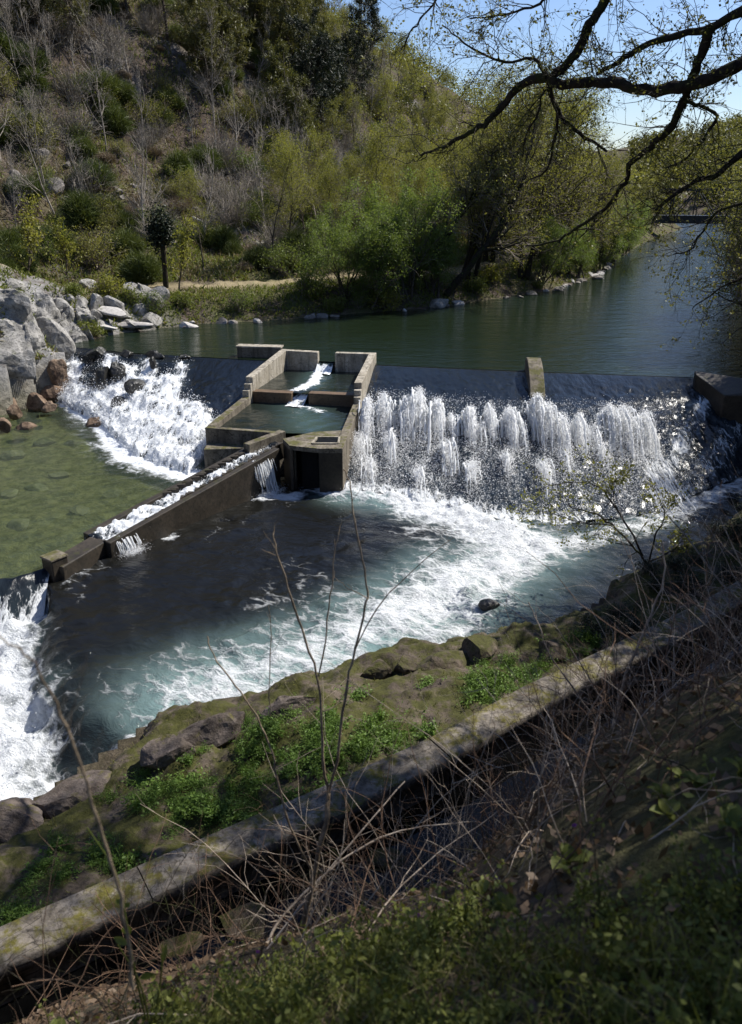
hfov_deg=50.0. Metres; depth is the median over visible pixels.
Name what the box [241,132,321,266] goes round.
birch tree
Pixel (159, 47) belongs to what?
heather bush
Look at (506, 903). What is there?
broad leaf plant
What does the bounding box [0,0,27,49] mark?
bare tree
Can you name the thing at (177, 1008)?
broad leaf plant
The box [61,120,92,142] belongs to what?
leafy shrub
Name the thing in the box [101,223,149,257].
broom bush
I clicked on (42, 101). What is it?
bare bush
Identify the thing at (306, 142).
broom bush
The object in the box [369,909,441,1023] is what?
herb
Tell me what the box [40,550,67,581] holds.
pillar
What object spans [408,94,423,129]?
birch tree
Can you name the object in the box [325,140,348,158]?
bare bush
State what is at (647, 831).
leaf litter
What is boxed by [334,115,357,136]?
leafy shrub
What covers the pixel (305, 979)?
broad leaf plant
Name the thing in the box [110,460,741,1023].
brushwood
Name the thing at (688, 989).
herb
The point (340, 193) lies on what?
bare tree
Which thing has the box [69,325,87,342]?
crag
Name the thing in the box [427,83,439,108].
birch tree
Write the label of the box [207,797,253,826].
weed clump
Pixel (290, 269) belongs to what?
broom bush
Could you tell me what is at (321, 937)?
broad leaf plant
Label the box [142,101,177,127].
broom bush
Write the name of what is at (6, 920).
weed clump
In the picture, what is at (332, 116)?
birch tree
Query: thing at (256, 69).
leafy shrub
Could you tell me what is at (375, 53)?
birch tree
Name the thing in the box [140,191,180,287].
leafy tree
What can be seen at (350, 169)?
birch tree
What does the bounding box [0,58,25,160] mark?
bare tree
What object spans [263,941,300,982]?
herb
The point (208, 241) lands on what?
broom bush
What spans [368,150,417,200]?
birch tree
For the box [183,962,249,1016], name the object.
herb
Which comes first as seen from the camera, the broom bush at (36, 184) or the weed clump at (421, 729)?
the weed clump at (421, 729)
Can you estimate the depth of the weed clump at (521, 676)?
14.26 m
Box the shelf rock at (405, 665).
[393,655,415,674]
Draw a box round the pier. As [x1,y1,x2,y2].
[524,357,544,399]
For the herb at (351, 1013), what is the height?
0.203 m
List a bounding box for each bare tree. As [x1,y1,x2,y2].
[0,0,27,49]
[0,3,29,89]
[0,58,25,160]
[0,83,66,214]
[0,130,36,229]
[3,0,52,95]
[3,69,69,193]
[4,0,19,24]
[27,0,65,60]
[37,11,58,85]
[53,126,97,201]
[60,0,92,68]
[60,0,117,86]
[71,33,121,151]
[104,21,122,75]
[110,8,137,81]
[114,41,160,128]
[115,117,172,235]
[122,129,176,211]
[169,0,195,80]
[173,76,206,146]
[183,0,236,115]
[186,69,232,152]
[188,134,247,250]
[212,50,255,148]
[230,115,278,238]
[231,0,258,25]
[245,75,270,143]
[246,80,275,132]
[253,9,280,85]
[260,87,302,195]
[275,117,306,211]
[281,77,316,157]
[282,119,315,206]
[291,130,316,223]
[318,142,368,227]
[325,126,342,168]
[326,0,339,13]
[326,149,357,232]
[329,145,350,187]
[333,21,347,43]
[334,56,361,142]
[335,0,351,30]
[335,94,366,150]
[336,62,370,142]
[343,123,367,181]
[354,40,391,122]
[368,32,391,85]
[379,41,390,72]
[384,111,398,150]
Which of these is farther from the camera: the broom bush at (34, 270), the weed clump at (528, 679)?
the broom bush at (34, 270)
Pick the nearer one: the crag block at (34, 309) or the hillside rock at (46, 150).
the crag block at (34, 309)
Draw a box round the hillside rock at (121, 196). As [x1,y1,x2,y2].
[117,194,126,199]
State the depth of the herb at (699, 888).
2.25 m
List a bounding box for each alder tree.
[419,59,569,278]
[428,51,583,262]
[428,122,522,266]
[444,83,566,296]
[449,35,635,277]
[463,85,568,280]
[515,70,634,273]
[524,59,622,257]
[565,126,643,269]
[573,146,629,221]
[579,146,639,226]
[612,161,647,222]
[632,170,665,225]
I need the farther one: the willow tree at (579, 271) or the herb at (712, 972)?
the willow tree at (579, 271)
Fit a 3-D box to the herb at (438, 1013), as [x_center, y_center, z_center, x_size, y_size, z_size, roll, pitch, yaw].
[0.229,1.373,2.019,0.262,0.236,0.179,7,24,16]
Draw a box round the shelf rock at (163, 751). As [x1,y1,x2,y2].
[140,734,195,769]
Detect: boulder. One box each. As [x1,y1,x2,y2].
[0,330,36,383]
[35,316,75,359]
[47,359,67,386]
[86,346,105,359]
[95,366,111,389]
[109,362,125,381]
[110,396,126,408]
[120,350,133,357]
[124,379,145,394]
[145,350,164,358]
[149,356,156,368]
[177,354,190,359]
[429,298,448,307]
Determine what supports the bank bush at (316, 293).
on the ground at (632, 848)
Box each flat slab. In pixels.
[97,306,125,316]
[97,324,117,329]
[117,322,153,327]
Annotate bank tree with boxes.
[674,159,741,352]
[696,147,741,299]
[708,165,741,296]
[719,184,741,279]
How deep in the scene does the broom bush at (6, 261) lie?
42.96 m
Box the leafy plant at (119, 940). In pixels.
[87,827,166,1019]
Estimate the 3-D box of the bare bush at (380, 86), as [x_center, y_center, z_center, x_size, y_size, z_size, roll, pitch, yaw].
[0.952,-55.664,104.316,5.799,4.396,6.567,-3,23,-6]
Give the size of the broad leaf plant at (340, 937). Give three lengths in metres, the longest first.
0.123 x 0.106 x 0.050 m
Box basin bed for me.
[0,412,301,577]
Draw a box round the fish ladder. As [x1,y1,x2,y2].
[204,344,375,492]
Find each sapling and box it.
[1,192,48,275]
[42,216,82,282]
[163,215,197,288]
[207,605,313,871]
[262,468,454,934]
[504,541,670,757]
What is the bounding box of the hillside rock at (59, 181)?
[41,177,64,194]
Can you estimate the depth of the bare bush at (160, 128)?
65.75 m
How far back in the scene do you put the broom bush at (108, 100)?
63.28 m
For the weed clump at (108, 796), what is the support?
on the rock shelf
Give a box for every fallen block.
[89,293,103,310]
[90,309,102,319]
[98,320,111,325]
[103,295,124,309]
[114,309,130,318]
[121,282,137,289]
[122,319,136,329]
[124,286,143,303]
[132,303,148,315]
[137,283,150,294]
[139,312,162,327]
[146,291,163,310]
[150,286,169,299]
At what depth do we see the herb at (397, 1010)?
2.20 m
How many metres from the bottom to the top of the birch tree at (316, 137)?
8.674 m
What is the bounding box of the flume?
[59,442,283,579]
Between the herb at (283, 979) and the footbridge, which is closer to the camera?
the herb at (283, 979)
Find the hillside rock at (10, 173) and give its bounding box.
[9,169,23,178]
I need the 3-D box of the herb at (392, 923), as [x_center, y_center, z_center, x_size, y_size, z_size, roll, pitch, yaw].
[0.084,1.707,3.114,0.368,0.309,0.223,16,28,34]
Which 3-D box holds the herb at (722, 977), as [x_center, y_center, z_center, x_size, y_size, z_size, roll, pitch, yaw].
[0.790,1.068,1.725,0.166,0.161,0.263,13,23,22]
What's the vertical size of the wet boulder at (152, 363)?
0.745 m
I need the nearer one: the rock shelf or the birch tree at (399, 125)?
the rock shelf
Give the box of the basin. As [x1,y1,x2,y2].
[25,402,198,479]
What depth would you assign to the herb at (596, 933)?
2.22 m
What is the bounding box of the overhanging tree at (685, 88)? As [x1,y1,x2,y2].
[336,0,741,352]
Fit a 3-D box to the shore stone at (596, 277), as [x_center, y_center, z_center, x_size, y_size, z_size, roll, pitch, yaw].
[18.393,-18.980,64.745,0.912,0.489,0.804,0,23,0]
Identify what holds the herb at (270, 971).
on the ground at (632, 848)
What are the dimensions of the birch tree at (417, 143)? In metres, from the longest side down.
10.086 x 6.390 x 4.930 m
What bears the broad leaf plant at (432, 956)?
on the ground at (632, 848)
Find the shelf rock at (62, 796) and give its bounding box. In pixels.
[32,770,111,818]
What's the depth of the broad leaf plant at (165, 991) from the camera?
3.54 m
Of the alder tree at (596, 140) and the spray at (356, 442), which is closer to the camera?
the spray at (356, 442)
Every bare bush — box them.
[1,94,81,142]
[18,81,58,113]
[35,0,92,44]
[46,58,102,103]
[50,87,112,139]
[51,16,103,47]
[53,148,128,199]
[73,7,147,59]
[120,0,174,36]
[123,180,188,228]
[123,204,177,238]
[127,117,170,148]
[141,112,177,138]
[147,0,175,21]
[173,156,238,201]
[186,66,220,93]
[191,119,258,173]
[198,202,233,230]
[203,162,274,216]
[209,182,252,228]
[218,129,247,159]
[221,153,279,195]
[237,209,310,249]
[238,75,281,100]
[269,185,290,212]
[309,169,340,217]
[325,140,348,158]
[325,187,366,219]
[338,133,360,155]
[343,126,367,147]
[359,74,378,104]
[366,92,387,111]
[369,73,397,99]
[370,50,393,73]
[371,82,401,110]
[404,105,438,126]
[404,129,429,144]
[418,72,440,95]
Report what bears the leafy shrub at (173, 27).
on the ground at (632, 848)
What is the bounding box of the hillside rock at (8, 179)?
[5,176,29,200]
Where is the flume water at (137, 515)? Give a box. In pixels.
[89,441,276,539]
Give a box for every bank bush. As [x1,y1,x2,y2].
[63,277,85,296]
[76,314,106,336]
[87,271,131,296]
[120,283,144,303]
[131,288,174,311]
[170,290,195,307]
[219,288,259,311]
[284,262,328,295]
[295,273,327,299]
[322,294,346,312]
[340,277,373,299]
[363,279,395,302]
[363,282,409,311]
[385,271,425,290]
[387,256,427,283]
[461,269,490,293]
[472,259,505,283]
[528,276,544,288]
[549,261,569,274]
[590,256,608,268]
[602,252,614,263]
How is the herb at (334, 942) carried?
on the ground at (632, 848)
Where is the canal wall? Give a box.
[0,579,741,1005]
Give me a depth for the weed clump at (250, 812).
11.41 m
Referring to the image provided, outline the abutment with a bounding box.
[693,371,741,424]
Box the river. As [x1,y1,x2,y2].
[75,213,741,377]
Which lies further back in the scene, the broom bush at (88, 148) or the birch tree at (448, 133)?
the birch tree at (448, 133)
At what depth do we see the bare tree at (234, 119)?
68.95 m
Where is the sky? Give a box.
[325,0,741,154]
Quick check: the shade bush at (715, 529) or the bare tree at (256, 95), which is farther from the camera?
the bare tree at (256, 95)
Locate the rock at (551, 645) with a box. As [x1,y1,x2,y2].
[539,639,566,660]
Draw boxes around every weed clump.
[0,884,40,925]
[0,892,20,913]
[0,894,41,925]
[0,903,26,922]
[2,895,32,924]
[9,892,52,917]
[13,853,63,886]
[13,871,41,897]
[28,852,74,897]
[29,852,54,873]
[38,827,76,855]
[53,831,66,838]
[53,857,81,879]
[57,832,80,853]
[76,837,112,869]
[84,848,107,868]
[86,827,127,848]
[88,855,120,874]
[92,782,120,804]
[102,835,137,877]
[112,846,156,874]
[117,785,160,815]
[118,844,144,866]
[121,769,151,788]
[122,785,140,798]
[129,783,154,808]
[131,766,153,777]
[137,802,162,816]
[138,773,185,799]
[138,792,168,805]
[143,778,170,803]
[148,786,208,814]
[155,764,194,793]
[155,775,184,813]
[160,815,190,839]
[166,791,189,820]
[167,763,205,791]
[167,813,182,823]
[168,793,185,814]
[174,786,210,823]
[175,745,198,770]
[176,792,224,819]
[188,771,211,789]
[195,741,213,758]
[196,781,217,804]
[197,803,235,837]
[201,784,215,793]
[201,793,221,823]
[201,814,219,828]
[203,770,225,787]
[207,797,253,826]
[212,791,250,823]
[221,773,243,797]
[221,790,240,804]
[228,731,258,760]
[232,709,312,739]
[232,759,258,778]
[232,798,264,820]
[233,766,278,795]
[237,703,257,734]
[239,729,272,760]
[242,724,270,738]
[243,722,257,737]
[243,728,268,760]
[245,756,262,770]
[246,801,262,815]
[247,793,262,810]
[254,712,275,730]
[255,730,279,753]
[260,712,285,740]
[260,764,280,793]
[262,736,274,755]
[266,702,312,722]
[270,785,305,805]
[271,746,312,783]
[273,740,286,763]
[274,763,295,781]
[282,743,304,760]
[287,767,325,800]
[289,717,313,735]
[292,719,325,742]
[299,738,319,760]
[300,727,329,746]
[300,729,323,751]
[300,746,336,778]
[300,756,310,769]
[301,717,319,732]
[304,738,344,769]
[307,725,337,752]
[308,704,353,733]
[309,760,342,787]
[310,710,344,735]
[314,698,339,722]
[317,725,338,749]
[327,759,349,776]
[328,708,349,731]
[329,718,348,730]
[329,750,349,764]
[333,729,388,756]
[334,682,372,706]
[343,722,374,744]
[343,736,358,751]
[349,744,369,764]
[350,753,363,764]
[353,711,383,736]
[357,712,388,735]
[359,735,386,758]
[365,699,391,724]
[366,728,406,751]
[375,700,415,746]
[384,738,401,756]
[385,719,417,744]
[404,719,441,738]
[412,706,440,739]
[413,675,446,688]
[452,680,485,695]
[454,681,511,707]
[457,667,479,680]
[459,663,489,684]
[462,664,490,690]
[467,661,512,686]
[471,659,517,688]
[473,647,499,667]
[481,663,513,682]
[481,668,498,686]
[482,665,505,685]
[487,693,503,703]
[490,681,509,694]
[492,653,514,670]
[496,649,520,665]
[500,666,527,677]
[500,679,517,691]
[508,662,530,681]
[509,669,538,682]
[509,677,529,689]
[517,665,543,685]
[523,663,544,677]
[527,658,549,672]
[528,649,557,672]
[534,634,572,663]
[560,631,575,646]
[567,626,598,641]
[567,645,579,652]
[574,644,591,655]
[577,624,600,642]
[588,635,606,650]
[591,634,605,646]
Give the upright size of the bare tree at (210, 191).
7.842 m
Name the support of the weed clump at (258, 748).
on the rock shelf
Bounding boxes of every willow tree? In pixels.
[295,199,394,300]
[340,164,469,301]
[343,199,422,309]
[407,216,467,297]
[523,210,597,285]
[556,219,600,278]
[587,210,631,269]
[609,194,653,262]
[620,196,650,253]
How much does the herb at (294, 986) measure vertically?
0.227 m
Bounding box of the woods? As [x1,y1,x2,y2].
[324,0,741,226]
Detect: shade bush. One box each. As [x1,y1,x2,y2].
[574,608,620,643]
[604,597,630,623]
[610,600,647,637]
[629,556,663,577]
[642,574,667,592]
[661,548,692,573]
[665,562,705,597]
[685,551,711,566]
[699,519,725,536]
[711,514,741,541]
[711,557,741,585]
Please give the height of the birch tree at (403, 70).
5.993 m
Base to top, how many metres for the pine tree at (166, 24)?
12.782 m
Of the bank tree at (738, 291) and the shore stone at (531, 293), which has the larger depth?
the shore stone at (531, 293)
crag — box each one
[0,288,31,324]
[4,278,26,290]
[22,318,45,352]
[33,292,61,323]
[59,306,75,327]
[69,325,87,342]
[74,306,90,314]
[75,311,97,324]
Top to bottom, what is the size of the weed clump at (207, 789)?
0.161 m
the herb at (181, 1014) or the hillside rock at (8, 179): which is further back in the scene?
the hillside rock at (8, 179)
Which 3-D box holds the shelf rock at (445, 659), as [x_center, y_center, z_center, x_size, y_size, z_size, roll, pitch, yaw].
[1.363,2.777,14.897,1.411,0.419,0.725,-12,25,-26]
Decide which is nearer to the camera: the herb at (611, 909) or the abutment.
the herb at (611, 909)
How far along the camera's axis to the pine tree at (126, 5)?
70.72 m
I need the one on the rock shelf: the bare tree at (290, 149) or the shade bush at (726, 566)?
the shade bush at (726, 566)
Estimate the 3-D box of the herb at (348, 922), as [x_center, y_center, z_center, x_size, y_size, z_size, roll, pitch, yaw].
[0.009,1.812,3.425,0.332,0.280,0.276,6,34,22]
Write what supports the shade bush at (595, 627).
on the rock shelf
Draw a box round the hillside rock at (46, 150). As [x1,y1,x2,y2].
[31,148,48,155]
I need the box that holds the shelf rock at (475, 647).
[461,635,497,662]
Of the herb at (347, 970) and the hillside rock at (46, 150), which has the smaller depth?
the herb at (347, 970)
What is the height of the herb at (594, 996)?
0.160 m
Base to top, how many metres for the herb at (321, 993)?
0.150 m
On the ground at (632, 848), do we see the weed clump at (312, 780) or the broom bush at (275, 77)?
the broom bush at (275, 77)
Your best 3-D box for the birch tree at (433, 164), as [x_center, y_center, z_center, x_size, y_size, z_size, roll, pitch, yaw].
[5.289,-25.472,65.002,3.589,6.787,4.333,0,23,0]
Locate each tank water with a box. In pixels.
[221,402,351,433]
[259,369,358,393]
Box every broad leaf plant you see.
[50,1016,65,1023]
[148,989,180,1018]
[165,1001,187,1023]
[235,984,255,993]
[253,976,285,1016]
[276,985,321,1021]
[288,977,318,989]
[314,926,332,949]
[323,935,342,954]
[331,930,354,948]
[340,926,364,947]
[347,993,373,1019]
[360,982,382,1007]
[416,945,456,982]
[436,945,457,957]
[468,879,488,898]
[469,1014,487,1023]
[478,998,511,1023]
[482,892,518,913]
[551,842,593,869]
[596,984,637,1023]
[647,783,676,799]
[649,798,679,822]
[654,784,670,803]
[657,883,683,905]
[667,766,692,782]
[677,771,707,791]
[705,879,738,917]
[718,803,741,828]
[723,756,741,783]
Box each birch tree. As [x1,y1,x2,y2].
[166,164,219,269]
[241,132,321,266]
[256,125,326,235]
[256,137,324,232]
[266,62,318,144]
[274,152,320,224]
[298,124,347,221]
[299,155,333,218]
[300,111,323,172]
[305,174,350,229]
[311,156,355,254]
[312,142,352,247]
[315,95,347,166]
[315,148,374,234]
[323,8,353,59]
[329,170,360,223]
[334,10,350,41]
[336,2,355,38]
[337,79,376,143]
[348,92,365,135]
[351,112,419,213]
[353,183,399,230]
[356,129,384,200]
[357,159,398,225]
[367,128,404,196]
[367,131,399,163]
[367,152,400,219]
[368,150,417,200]
[370,19,396,68]
[371,45,381,61]
[373,71,403,122]
[375,164,407,210]
[379,26,403,72]
[380,141,403,207]
[381,71,394,106]
[386,115,406,147]
[387,29,413,80]
[393,149,429,204]
[395,125,408,160]
[397,65,423,117]
[399,123,445,195]
[400,59,411,84]
[407,167,435,220]
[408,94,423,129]
[409,113,422,153]
[411,159,429,195]
[416,154,452,223]
[417,144,433,177]
[419,157,445,183]
[420,94,440,135]
[421,148,449,181]
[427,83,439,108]
[430,94,453,141]
[430,135,456,193]
[434,110,452,144]
[434,134,474,195]
[435,67,457,102]
[439,183,453,226]
[444,116,461,157]
[446,92,462,126]
[455,142,470,221]
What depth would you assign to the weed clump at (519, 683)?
13.84 m
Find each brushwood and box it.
[4,548,741,1023]
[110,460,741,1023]
[329,474,741,892]
[389,518,741,920]
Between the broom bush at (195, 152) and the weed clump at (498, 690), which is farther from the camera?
the broom bush at (195, 152)
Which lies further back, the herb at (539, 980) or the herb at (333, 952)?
the herb at (333, 952)
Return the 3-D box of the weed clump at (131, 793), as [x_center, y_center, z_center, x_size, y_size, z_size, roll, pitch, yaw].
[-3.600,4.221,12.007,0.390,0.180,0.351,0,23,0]
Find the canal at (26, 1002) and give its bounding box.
[0,624,741,1023]
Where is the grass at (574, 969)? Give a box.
[164,893,741,1023]
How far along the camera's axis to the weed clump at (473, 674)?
13.99 m
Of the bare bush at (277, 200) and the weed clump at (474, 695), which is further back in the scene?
the bare bush at (277, 200)
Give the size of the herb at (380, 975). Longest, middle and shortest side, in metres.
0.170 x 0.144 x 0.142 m
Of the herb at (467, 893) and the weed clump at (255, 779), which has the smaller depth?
the herb at (467, 893)
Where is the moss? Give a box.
[0,537,740,905]
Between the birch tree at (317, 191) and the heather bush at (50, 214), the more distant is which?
the birch tree at (317, 191)
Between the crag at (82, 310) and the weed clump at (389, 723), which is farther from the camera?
the crag at (82, 310)
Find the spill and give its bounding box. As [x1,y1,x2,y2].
[116,459,277,553]
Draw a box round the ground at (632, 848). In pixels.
[0,0,741,1023]
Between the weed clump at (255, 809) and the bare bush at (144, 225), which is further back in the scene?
the bare bush at (144, 225)
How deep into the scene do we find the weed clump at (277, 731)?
12.65 m
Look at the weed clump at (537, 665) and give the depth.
14.65 m
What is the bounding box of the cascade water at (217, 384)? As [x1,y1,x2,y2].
[58,347,264,483]
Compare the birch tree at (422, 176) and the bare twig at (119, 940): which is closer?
the bare twig at (119, 940)
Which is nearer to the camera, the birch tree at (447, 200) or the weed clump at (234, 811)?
the weed clump at (234, 811)
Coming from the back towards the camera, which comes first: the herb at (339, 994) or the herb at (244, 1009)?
the herb at (244, 1009)
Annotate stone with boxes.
[0,417,11,432]
[0,450,25,460]
[0,489,18,497]
[6,404,22,419]
[6,518,29,530]
[13,422,37,432]
[24,482,48,491]
[26,393,46,412]
[33,438,55,446]
[39,384,63,403]
[41,401,56,412]
[48,471,69,477]
[63,439,87,446]
[69,505,89,515]
[84,417,100,431]
[158,931,204,956]
[179,322,198,327]
[216,317,227,323]
[228,320,237,323]
[253,318,262,323]
[307,313,315,318]
[316,313,327,317]
[367,847,405,871]
[478,598,499,610]
[526,291,537,294]
[592,275,602,279]
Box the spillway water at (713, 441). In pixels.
[344,365,741,524]
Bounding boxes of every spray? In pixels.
[0,482,734,796]
[55,351,217,482]
[102,447,283,561]
[346,385,709,531]
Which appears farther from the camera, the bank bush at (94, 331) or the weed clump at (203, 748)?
the bank bush at (94, 331)
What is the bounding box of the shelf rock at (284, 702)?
[260,695,316,719]
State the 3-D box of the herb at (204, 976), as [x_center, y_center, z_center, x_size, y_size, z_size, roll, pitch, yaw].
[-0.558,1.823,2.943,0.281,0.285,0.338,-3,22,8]
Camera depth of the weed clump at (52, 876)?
10.52 m
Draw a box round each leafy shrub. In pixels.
[0,48,20,96]
[0,244,18,259]
[1,96,66,145]
[14,86,46,106]
[28,235,77,263]
[31,165,56,185]
[45,211,73,226]
[60,73,93,95]
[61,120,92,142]
[66,183,125,228]
[67,213,130,269]
[83,83,133,109]
[91,206,126,235]
[100,133,135,156]
[121,89,180,127]
[133,201,188,236]
[142,64,191,92]
[153,166,200,200]
[160,18,185,42]
[162,160,196,185]
[214,92,259,127]
[221,145,264,176]
[235,198,272,229]
[239,91,268,124]
[241,115,252,127]
[248,53,273,76]
[252,146,282,170]
[254,132,279,153]
[256,237,306,276]
[258,164,284,188]
[293,216,325,242]
[323,223,354,246]
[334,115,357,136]
[368,91,389,112]
[369,101,395,122]
[379,76,400,92]
[389,87,412,103]
[393,114,412,130]
[447,233,465,245]
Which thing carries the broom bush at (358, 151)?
on the ground at (632, 848)
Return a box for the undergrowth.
[0,0,644,359]
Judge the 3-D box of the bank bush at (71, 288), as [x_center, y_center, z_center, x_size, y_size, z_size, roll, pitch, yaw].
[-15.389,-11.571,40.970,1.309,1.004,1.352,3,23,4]
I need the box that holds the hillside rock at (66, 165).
[63,161,70,167]
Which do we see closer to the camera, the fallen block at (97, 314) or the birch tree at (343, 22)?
the fallen block at (97, 314)
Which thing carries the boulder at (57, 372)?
on the ground at (632, 848)
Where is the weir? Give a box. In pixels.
[377,365,727,519]
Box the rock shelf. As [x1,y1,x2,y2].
[0,511,741,926]
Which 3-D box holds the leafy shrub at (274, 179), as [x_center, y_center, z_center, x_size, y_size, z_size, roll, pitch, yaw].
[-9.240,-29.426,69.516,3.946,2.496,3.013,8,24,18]
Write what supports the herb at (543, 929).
on the ground at (632, 848)
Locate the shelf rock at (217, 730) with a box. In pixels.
[177,711,244,747]
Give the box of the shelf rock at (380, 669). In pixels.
[360,659,392,679]
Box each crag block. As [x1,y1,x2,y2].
[0,318,17,334]
[9,318,22,329]
[25,312,33,322]
[31,307,36,313]
[53,298,69,312]
[63,294,74,301]
[75,295,87,308]
[77,279,96,288]
[80,325,93,339]
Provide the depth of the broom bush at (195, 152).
64.98 m
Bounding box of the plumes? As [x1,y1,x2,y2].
[352,387,695,515]
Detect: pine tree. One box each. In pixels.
[10,0,55,35]
[36,0,91,55]
[124,0,128,11]
[133,0,197,39]
[169,0,236,101]
[191,0,257,100]
[238,0,283,50]
[247,0,284,69]
[254,0,318,84]
[255,35,319,144]
[270,0,319,44]
[270,0,324,92]
[282,5,351,143]
[287,2,314,57]
[298,35,343,153]
[306,0,320,20]
[306,16,334,83]
[309,0,330,38]
[313,0,329,16]
[313,35,352,124]
[317,0,332,16]
[331,25,378,126]
[342,0,384,78]
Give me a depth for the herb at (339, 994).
2.37 m
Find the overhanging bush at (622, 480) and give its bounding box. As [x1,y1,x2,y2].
[506,443,699,576]
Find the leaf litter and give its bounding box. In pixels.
[13,653,741,1023]
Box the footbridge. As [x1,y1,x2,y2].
[625,188,741,228]
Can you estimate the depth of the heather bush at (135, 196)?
58.95 m
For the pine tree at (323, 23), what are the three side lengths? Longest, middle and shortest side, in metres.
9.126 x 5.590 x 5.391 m
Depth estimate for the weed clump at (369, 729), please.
12.45 m
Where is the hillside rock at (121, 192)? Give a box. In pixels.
[111,186,122,193]
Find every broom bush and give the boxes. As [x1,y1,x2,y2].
[0,22,16,58]
[0,106,48,136]
[0,122,16,144]
[0,171,50,200]
[0,220,35,256]
[0,240,44,277]
[0,254,20,271]
[1,39,55,75]
[16,220,51,245]
[17,63,50,93]
[33,220,83,264]
[53,185,109,229]
[67,133,100,156]
[68,152,122,192]
[78,65,125,95]
[88,0,121,14]
[92,92,122,116]
[93,192,127,216]
[97,102,136,135]
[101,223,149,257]
[112,210,138,231]
[113,77,143,105]
[115,247,162,283]
[137,0,174,14]
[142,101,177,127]
[148,82,188,109]
[159,147,196,179]
[172,226,195,239]
[186,139,224,172]
[188,219,215,234]
[192,223,218,250]
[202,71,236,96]
[211,221,243,253]
[213,183,243,204]
[221,238,244,256]
[227,65,245,81]
[240,240,275,269]
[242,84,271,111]
[244,45,265,65]
[245,28,263,47]
[247,187,282,219]
[251,159,270,177]
[255,138,271,159]
[264,67,286,83]
[271,222,314,259]
[275,253,306,272]
[289,200,317,214]
[291,212,312,225]
[291,236,325,268]
[296,139,316,153]
[318,209,353,230]
[337,120,352,134]
[340,153,366,167]
[350,143,370,165]
[367,69,383,84]
[395,80,416,92]
[406,105,425,117]
[458,241,476,254]
[491,231,528,250]
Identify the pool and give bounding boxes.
[0,474,741,800]
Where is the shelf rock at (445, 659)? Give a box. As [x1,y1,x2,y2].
[415,650,469,670]
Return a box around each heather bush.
[13,22,38,34]
[43,209,68,220]
[70,27,98,39]
[81,181,114,193]
[83,13,109,25]
[85,230,102,238]
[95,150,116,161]
[112,69,133,78]
[113,9,132,20]
[118,1,130,9]
[122,202,147,216]
[128,193,153,205]
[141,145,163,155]
[153,44,165,50]
[158,195,195,211]
[173,192,196,203]
[234,261,253,271]
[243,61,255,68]
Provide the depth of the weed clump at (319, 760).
11.84 m
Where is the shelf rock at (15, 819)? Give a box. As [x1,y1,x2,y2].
[0,797,43,843]
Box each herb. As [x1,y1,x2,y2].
[35,993,98,1023]
[99,983,162,1023]
[119,1001,142,1023]
[132,965,198,1023]
[145,963,198,1023]
[149,940,237,1018]
[149,1002,183,1023]
[151,970,226,1023]
[153,1003,220,1023]
[159,986,206,1023]
[161,947,240,1023]
[176,982,220,1023]
[181,983,211,1023]
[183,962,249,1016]
[184,968,237,1022]
[194,941,259,1019]
[199,978,276,1023]
[216,960,273,1022]
[219,936,341,1023]
[220,951,270,1023]
[223,978,325,1023]
[234,957,297,995]
[236,983,327,1023]
[238,970,330,1023]
[242,925,313,990]
[245,953,327,988]
[246,948,287,994]
[247,933,353,998]
[253,957,291,1003]
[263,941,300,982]
[272,975,339,1023]
[274,951,323,985]
[275,964,352,1023]
[285,932,330,969]
[289,941,359,983]
[294,909,340,966]
[299,973,348,1005]
[302,927,343,969]
[303,1009,322,1023]
[311,982,376,1023]
[316,941,430,1023]
[324,920,401,1001]
[327,972,405,1023]
[329,910,406,958]
[330,906,439,979]
[335,980,376,1023]
[343,896,408,960]
[346,939,441,1009]
[348,884,404,945]
[353,913,404,945]
[353,933,391,973]
[365,945,408,993]
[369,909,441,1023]
[370,924,442,1023]
[371,889,474,974]
[378,983,445,1023]
[379,886,489,956]
[380,968,483,1023]
[390,879,456,985]
[390,903,415,941]
[392,899,459,948]
[400,893,470,932]
[400,907,454,935]
[402,890,485,942]
[402,916,433,961]
[403,905,458,957]
[405,880,495,942]
[410,951,502,1023]
[418,1002,449,1023]
[429,989,509,1023]
[437,996,486,1023]
[440,859,517,940]
[445,863,504,934]
[449,995,521,1023]
[456,856,543,970]
[475,901,524,972]
[482,954,530,1023]
[490,920,596,987]
[494,991,533,1023]
[500,934,541,974]
[525,877,609,999]
[532,932,579,988]
[535,980,579,1023]
[538,814,611,927]
[549,857,643,947]
[552,910,681,1023]
[568,968,644,1023]
[569,861,680,926]
[571,875,637,921]
[581,882,667,961]
[581,907,667,962]
[591,872,733,1011]
[620,883,689,983]
[621,958,741,1023]
[637,862,683,914]
[639,919,741,1023]
[639,935,741,1016]
[649,927,741,1008]
[654,952,741,1023]
[659,831,741,912]
[671,877,741,946]
[673,784,741,895]
[673,837,741,966]
[701,754,741,835]
[704,927,741,1023]
[717,827,741,855]
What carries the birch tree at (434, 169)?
on the ground at (632, 848)
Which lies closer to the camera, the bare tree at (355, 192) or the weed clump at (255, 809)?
the weed clump at (255, 809)
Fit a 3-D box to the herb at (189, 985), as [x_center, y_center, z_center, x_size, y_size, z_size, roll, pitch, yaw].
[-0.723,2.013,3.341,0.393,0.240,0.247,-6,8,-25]
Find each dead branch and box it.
[246,809,475,942]
[266,781,404,948]
[468,731,514,769]
[665,509,741,603]
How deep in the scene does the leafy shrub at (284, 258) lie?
51.72 m
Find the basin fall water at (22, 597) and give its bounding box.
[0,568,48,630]

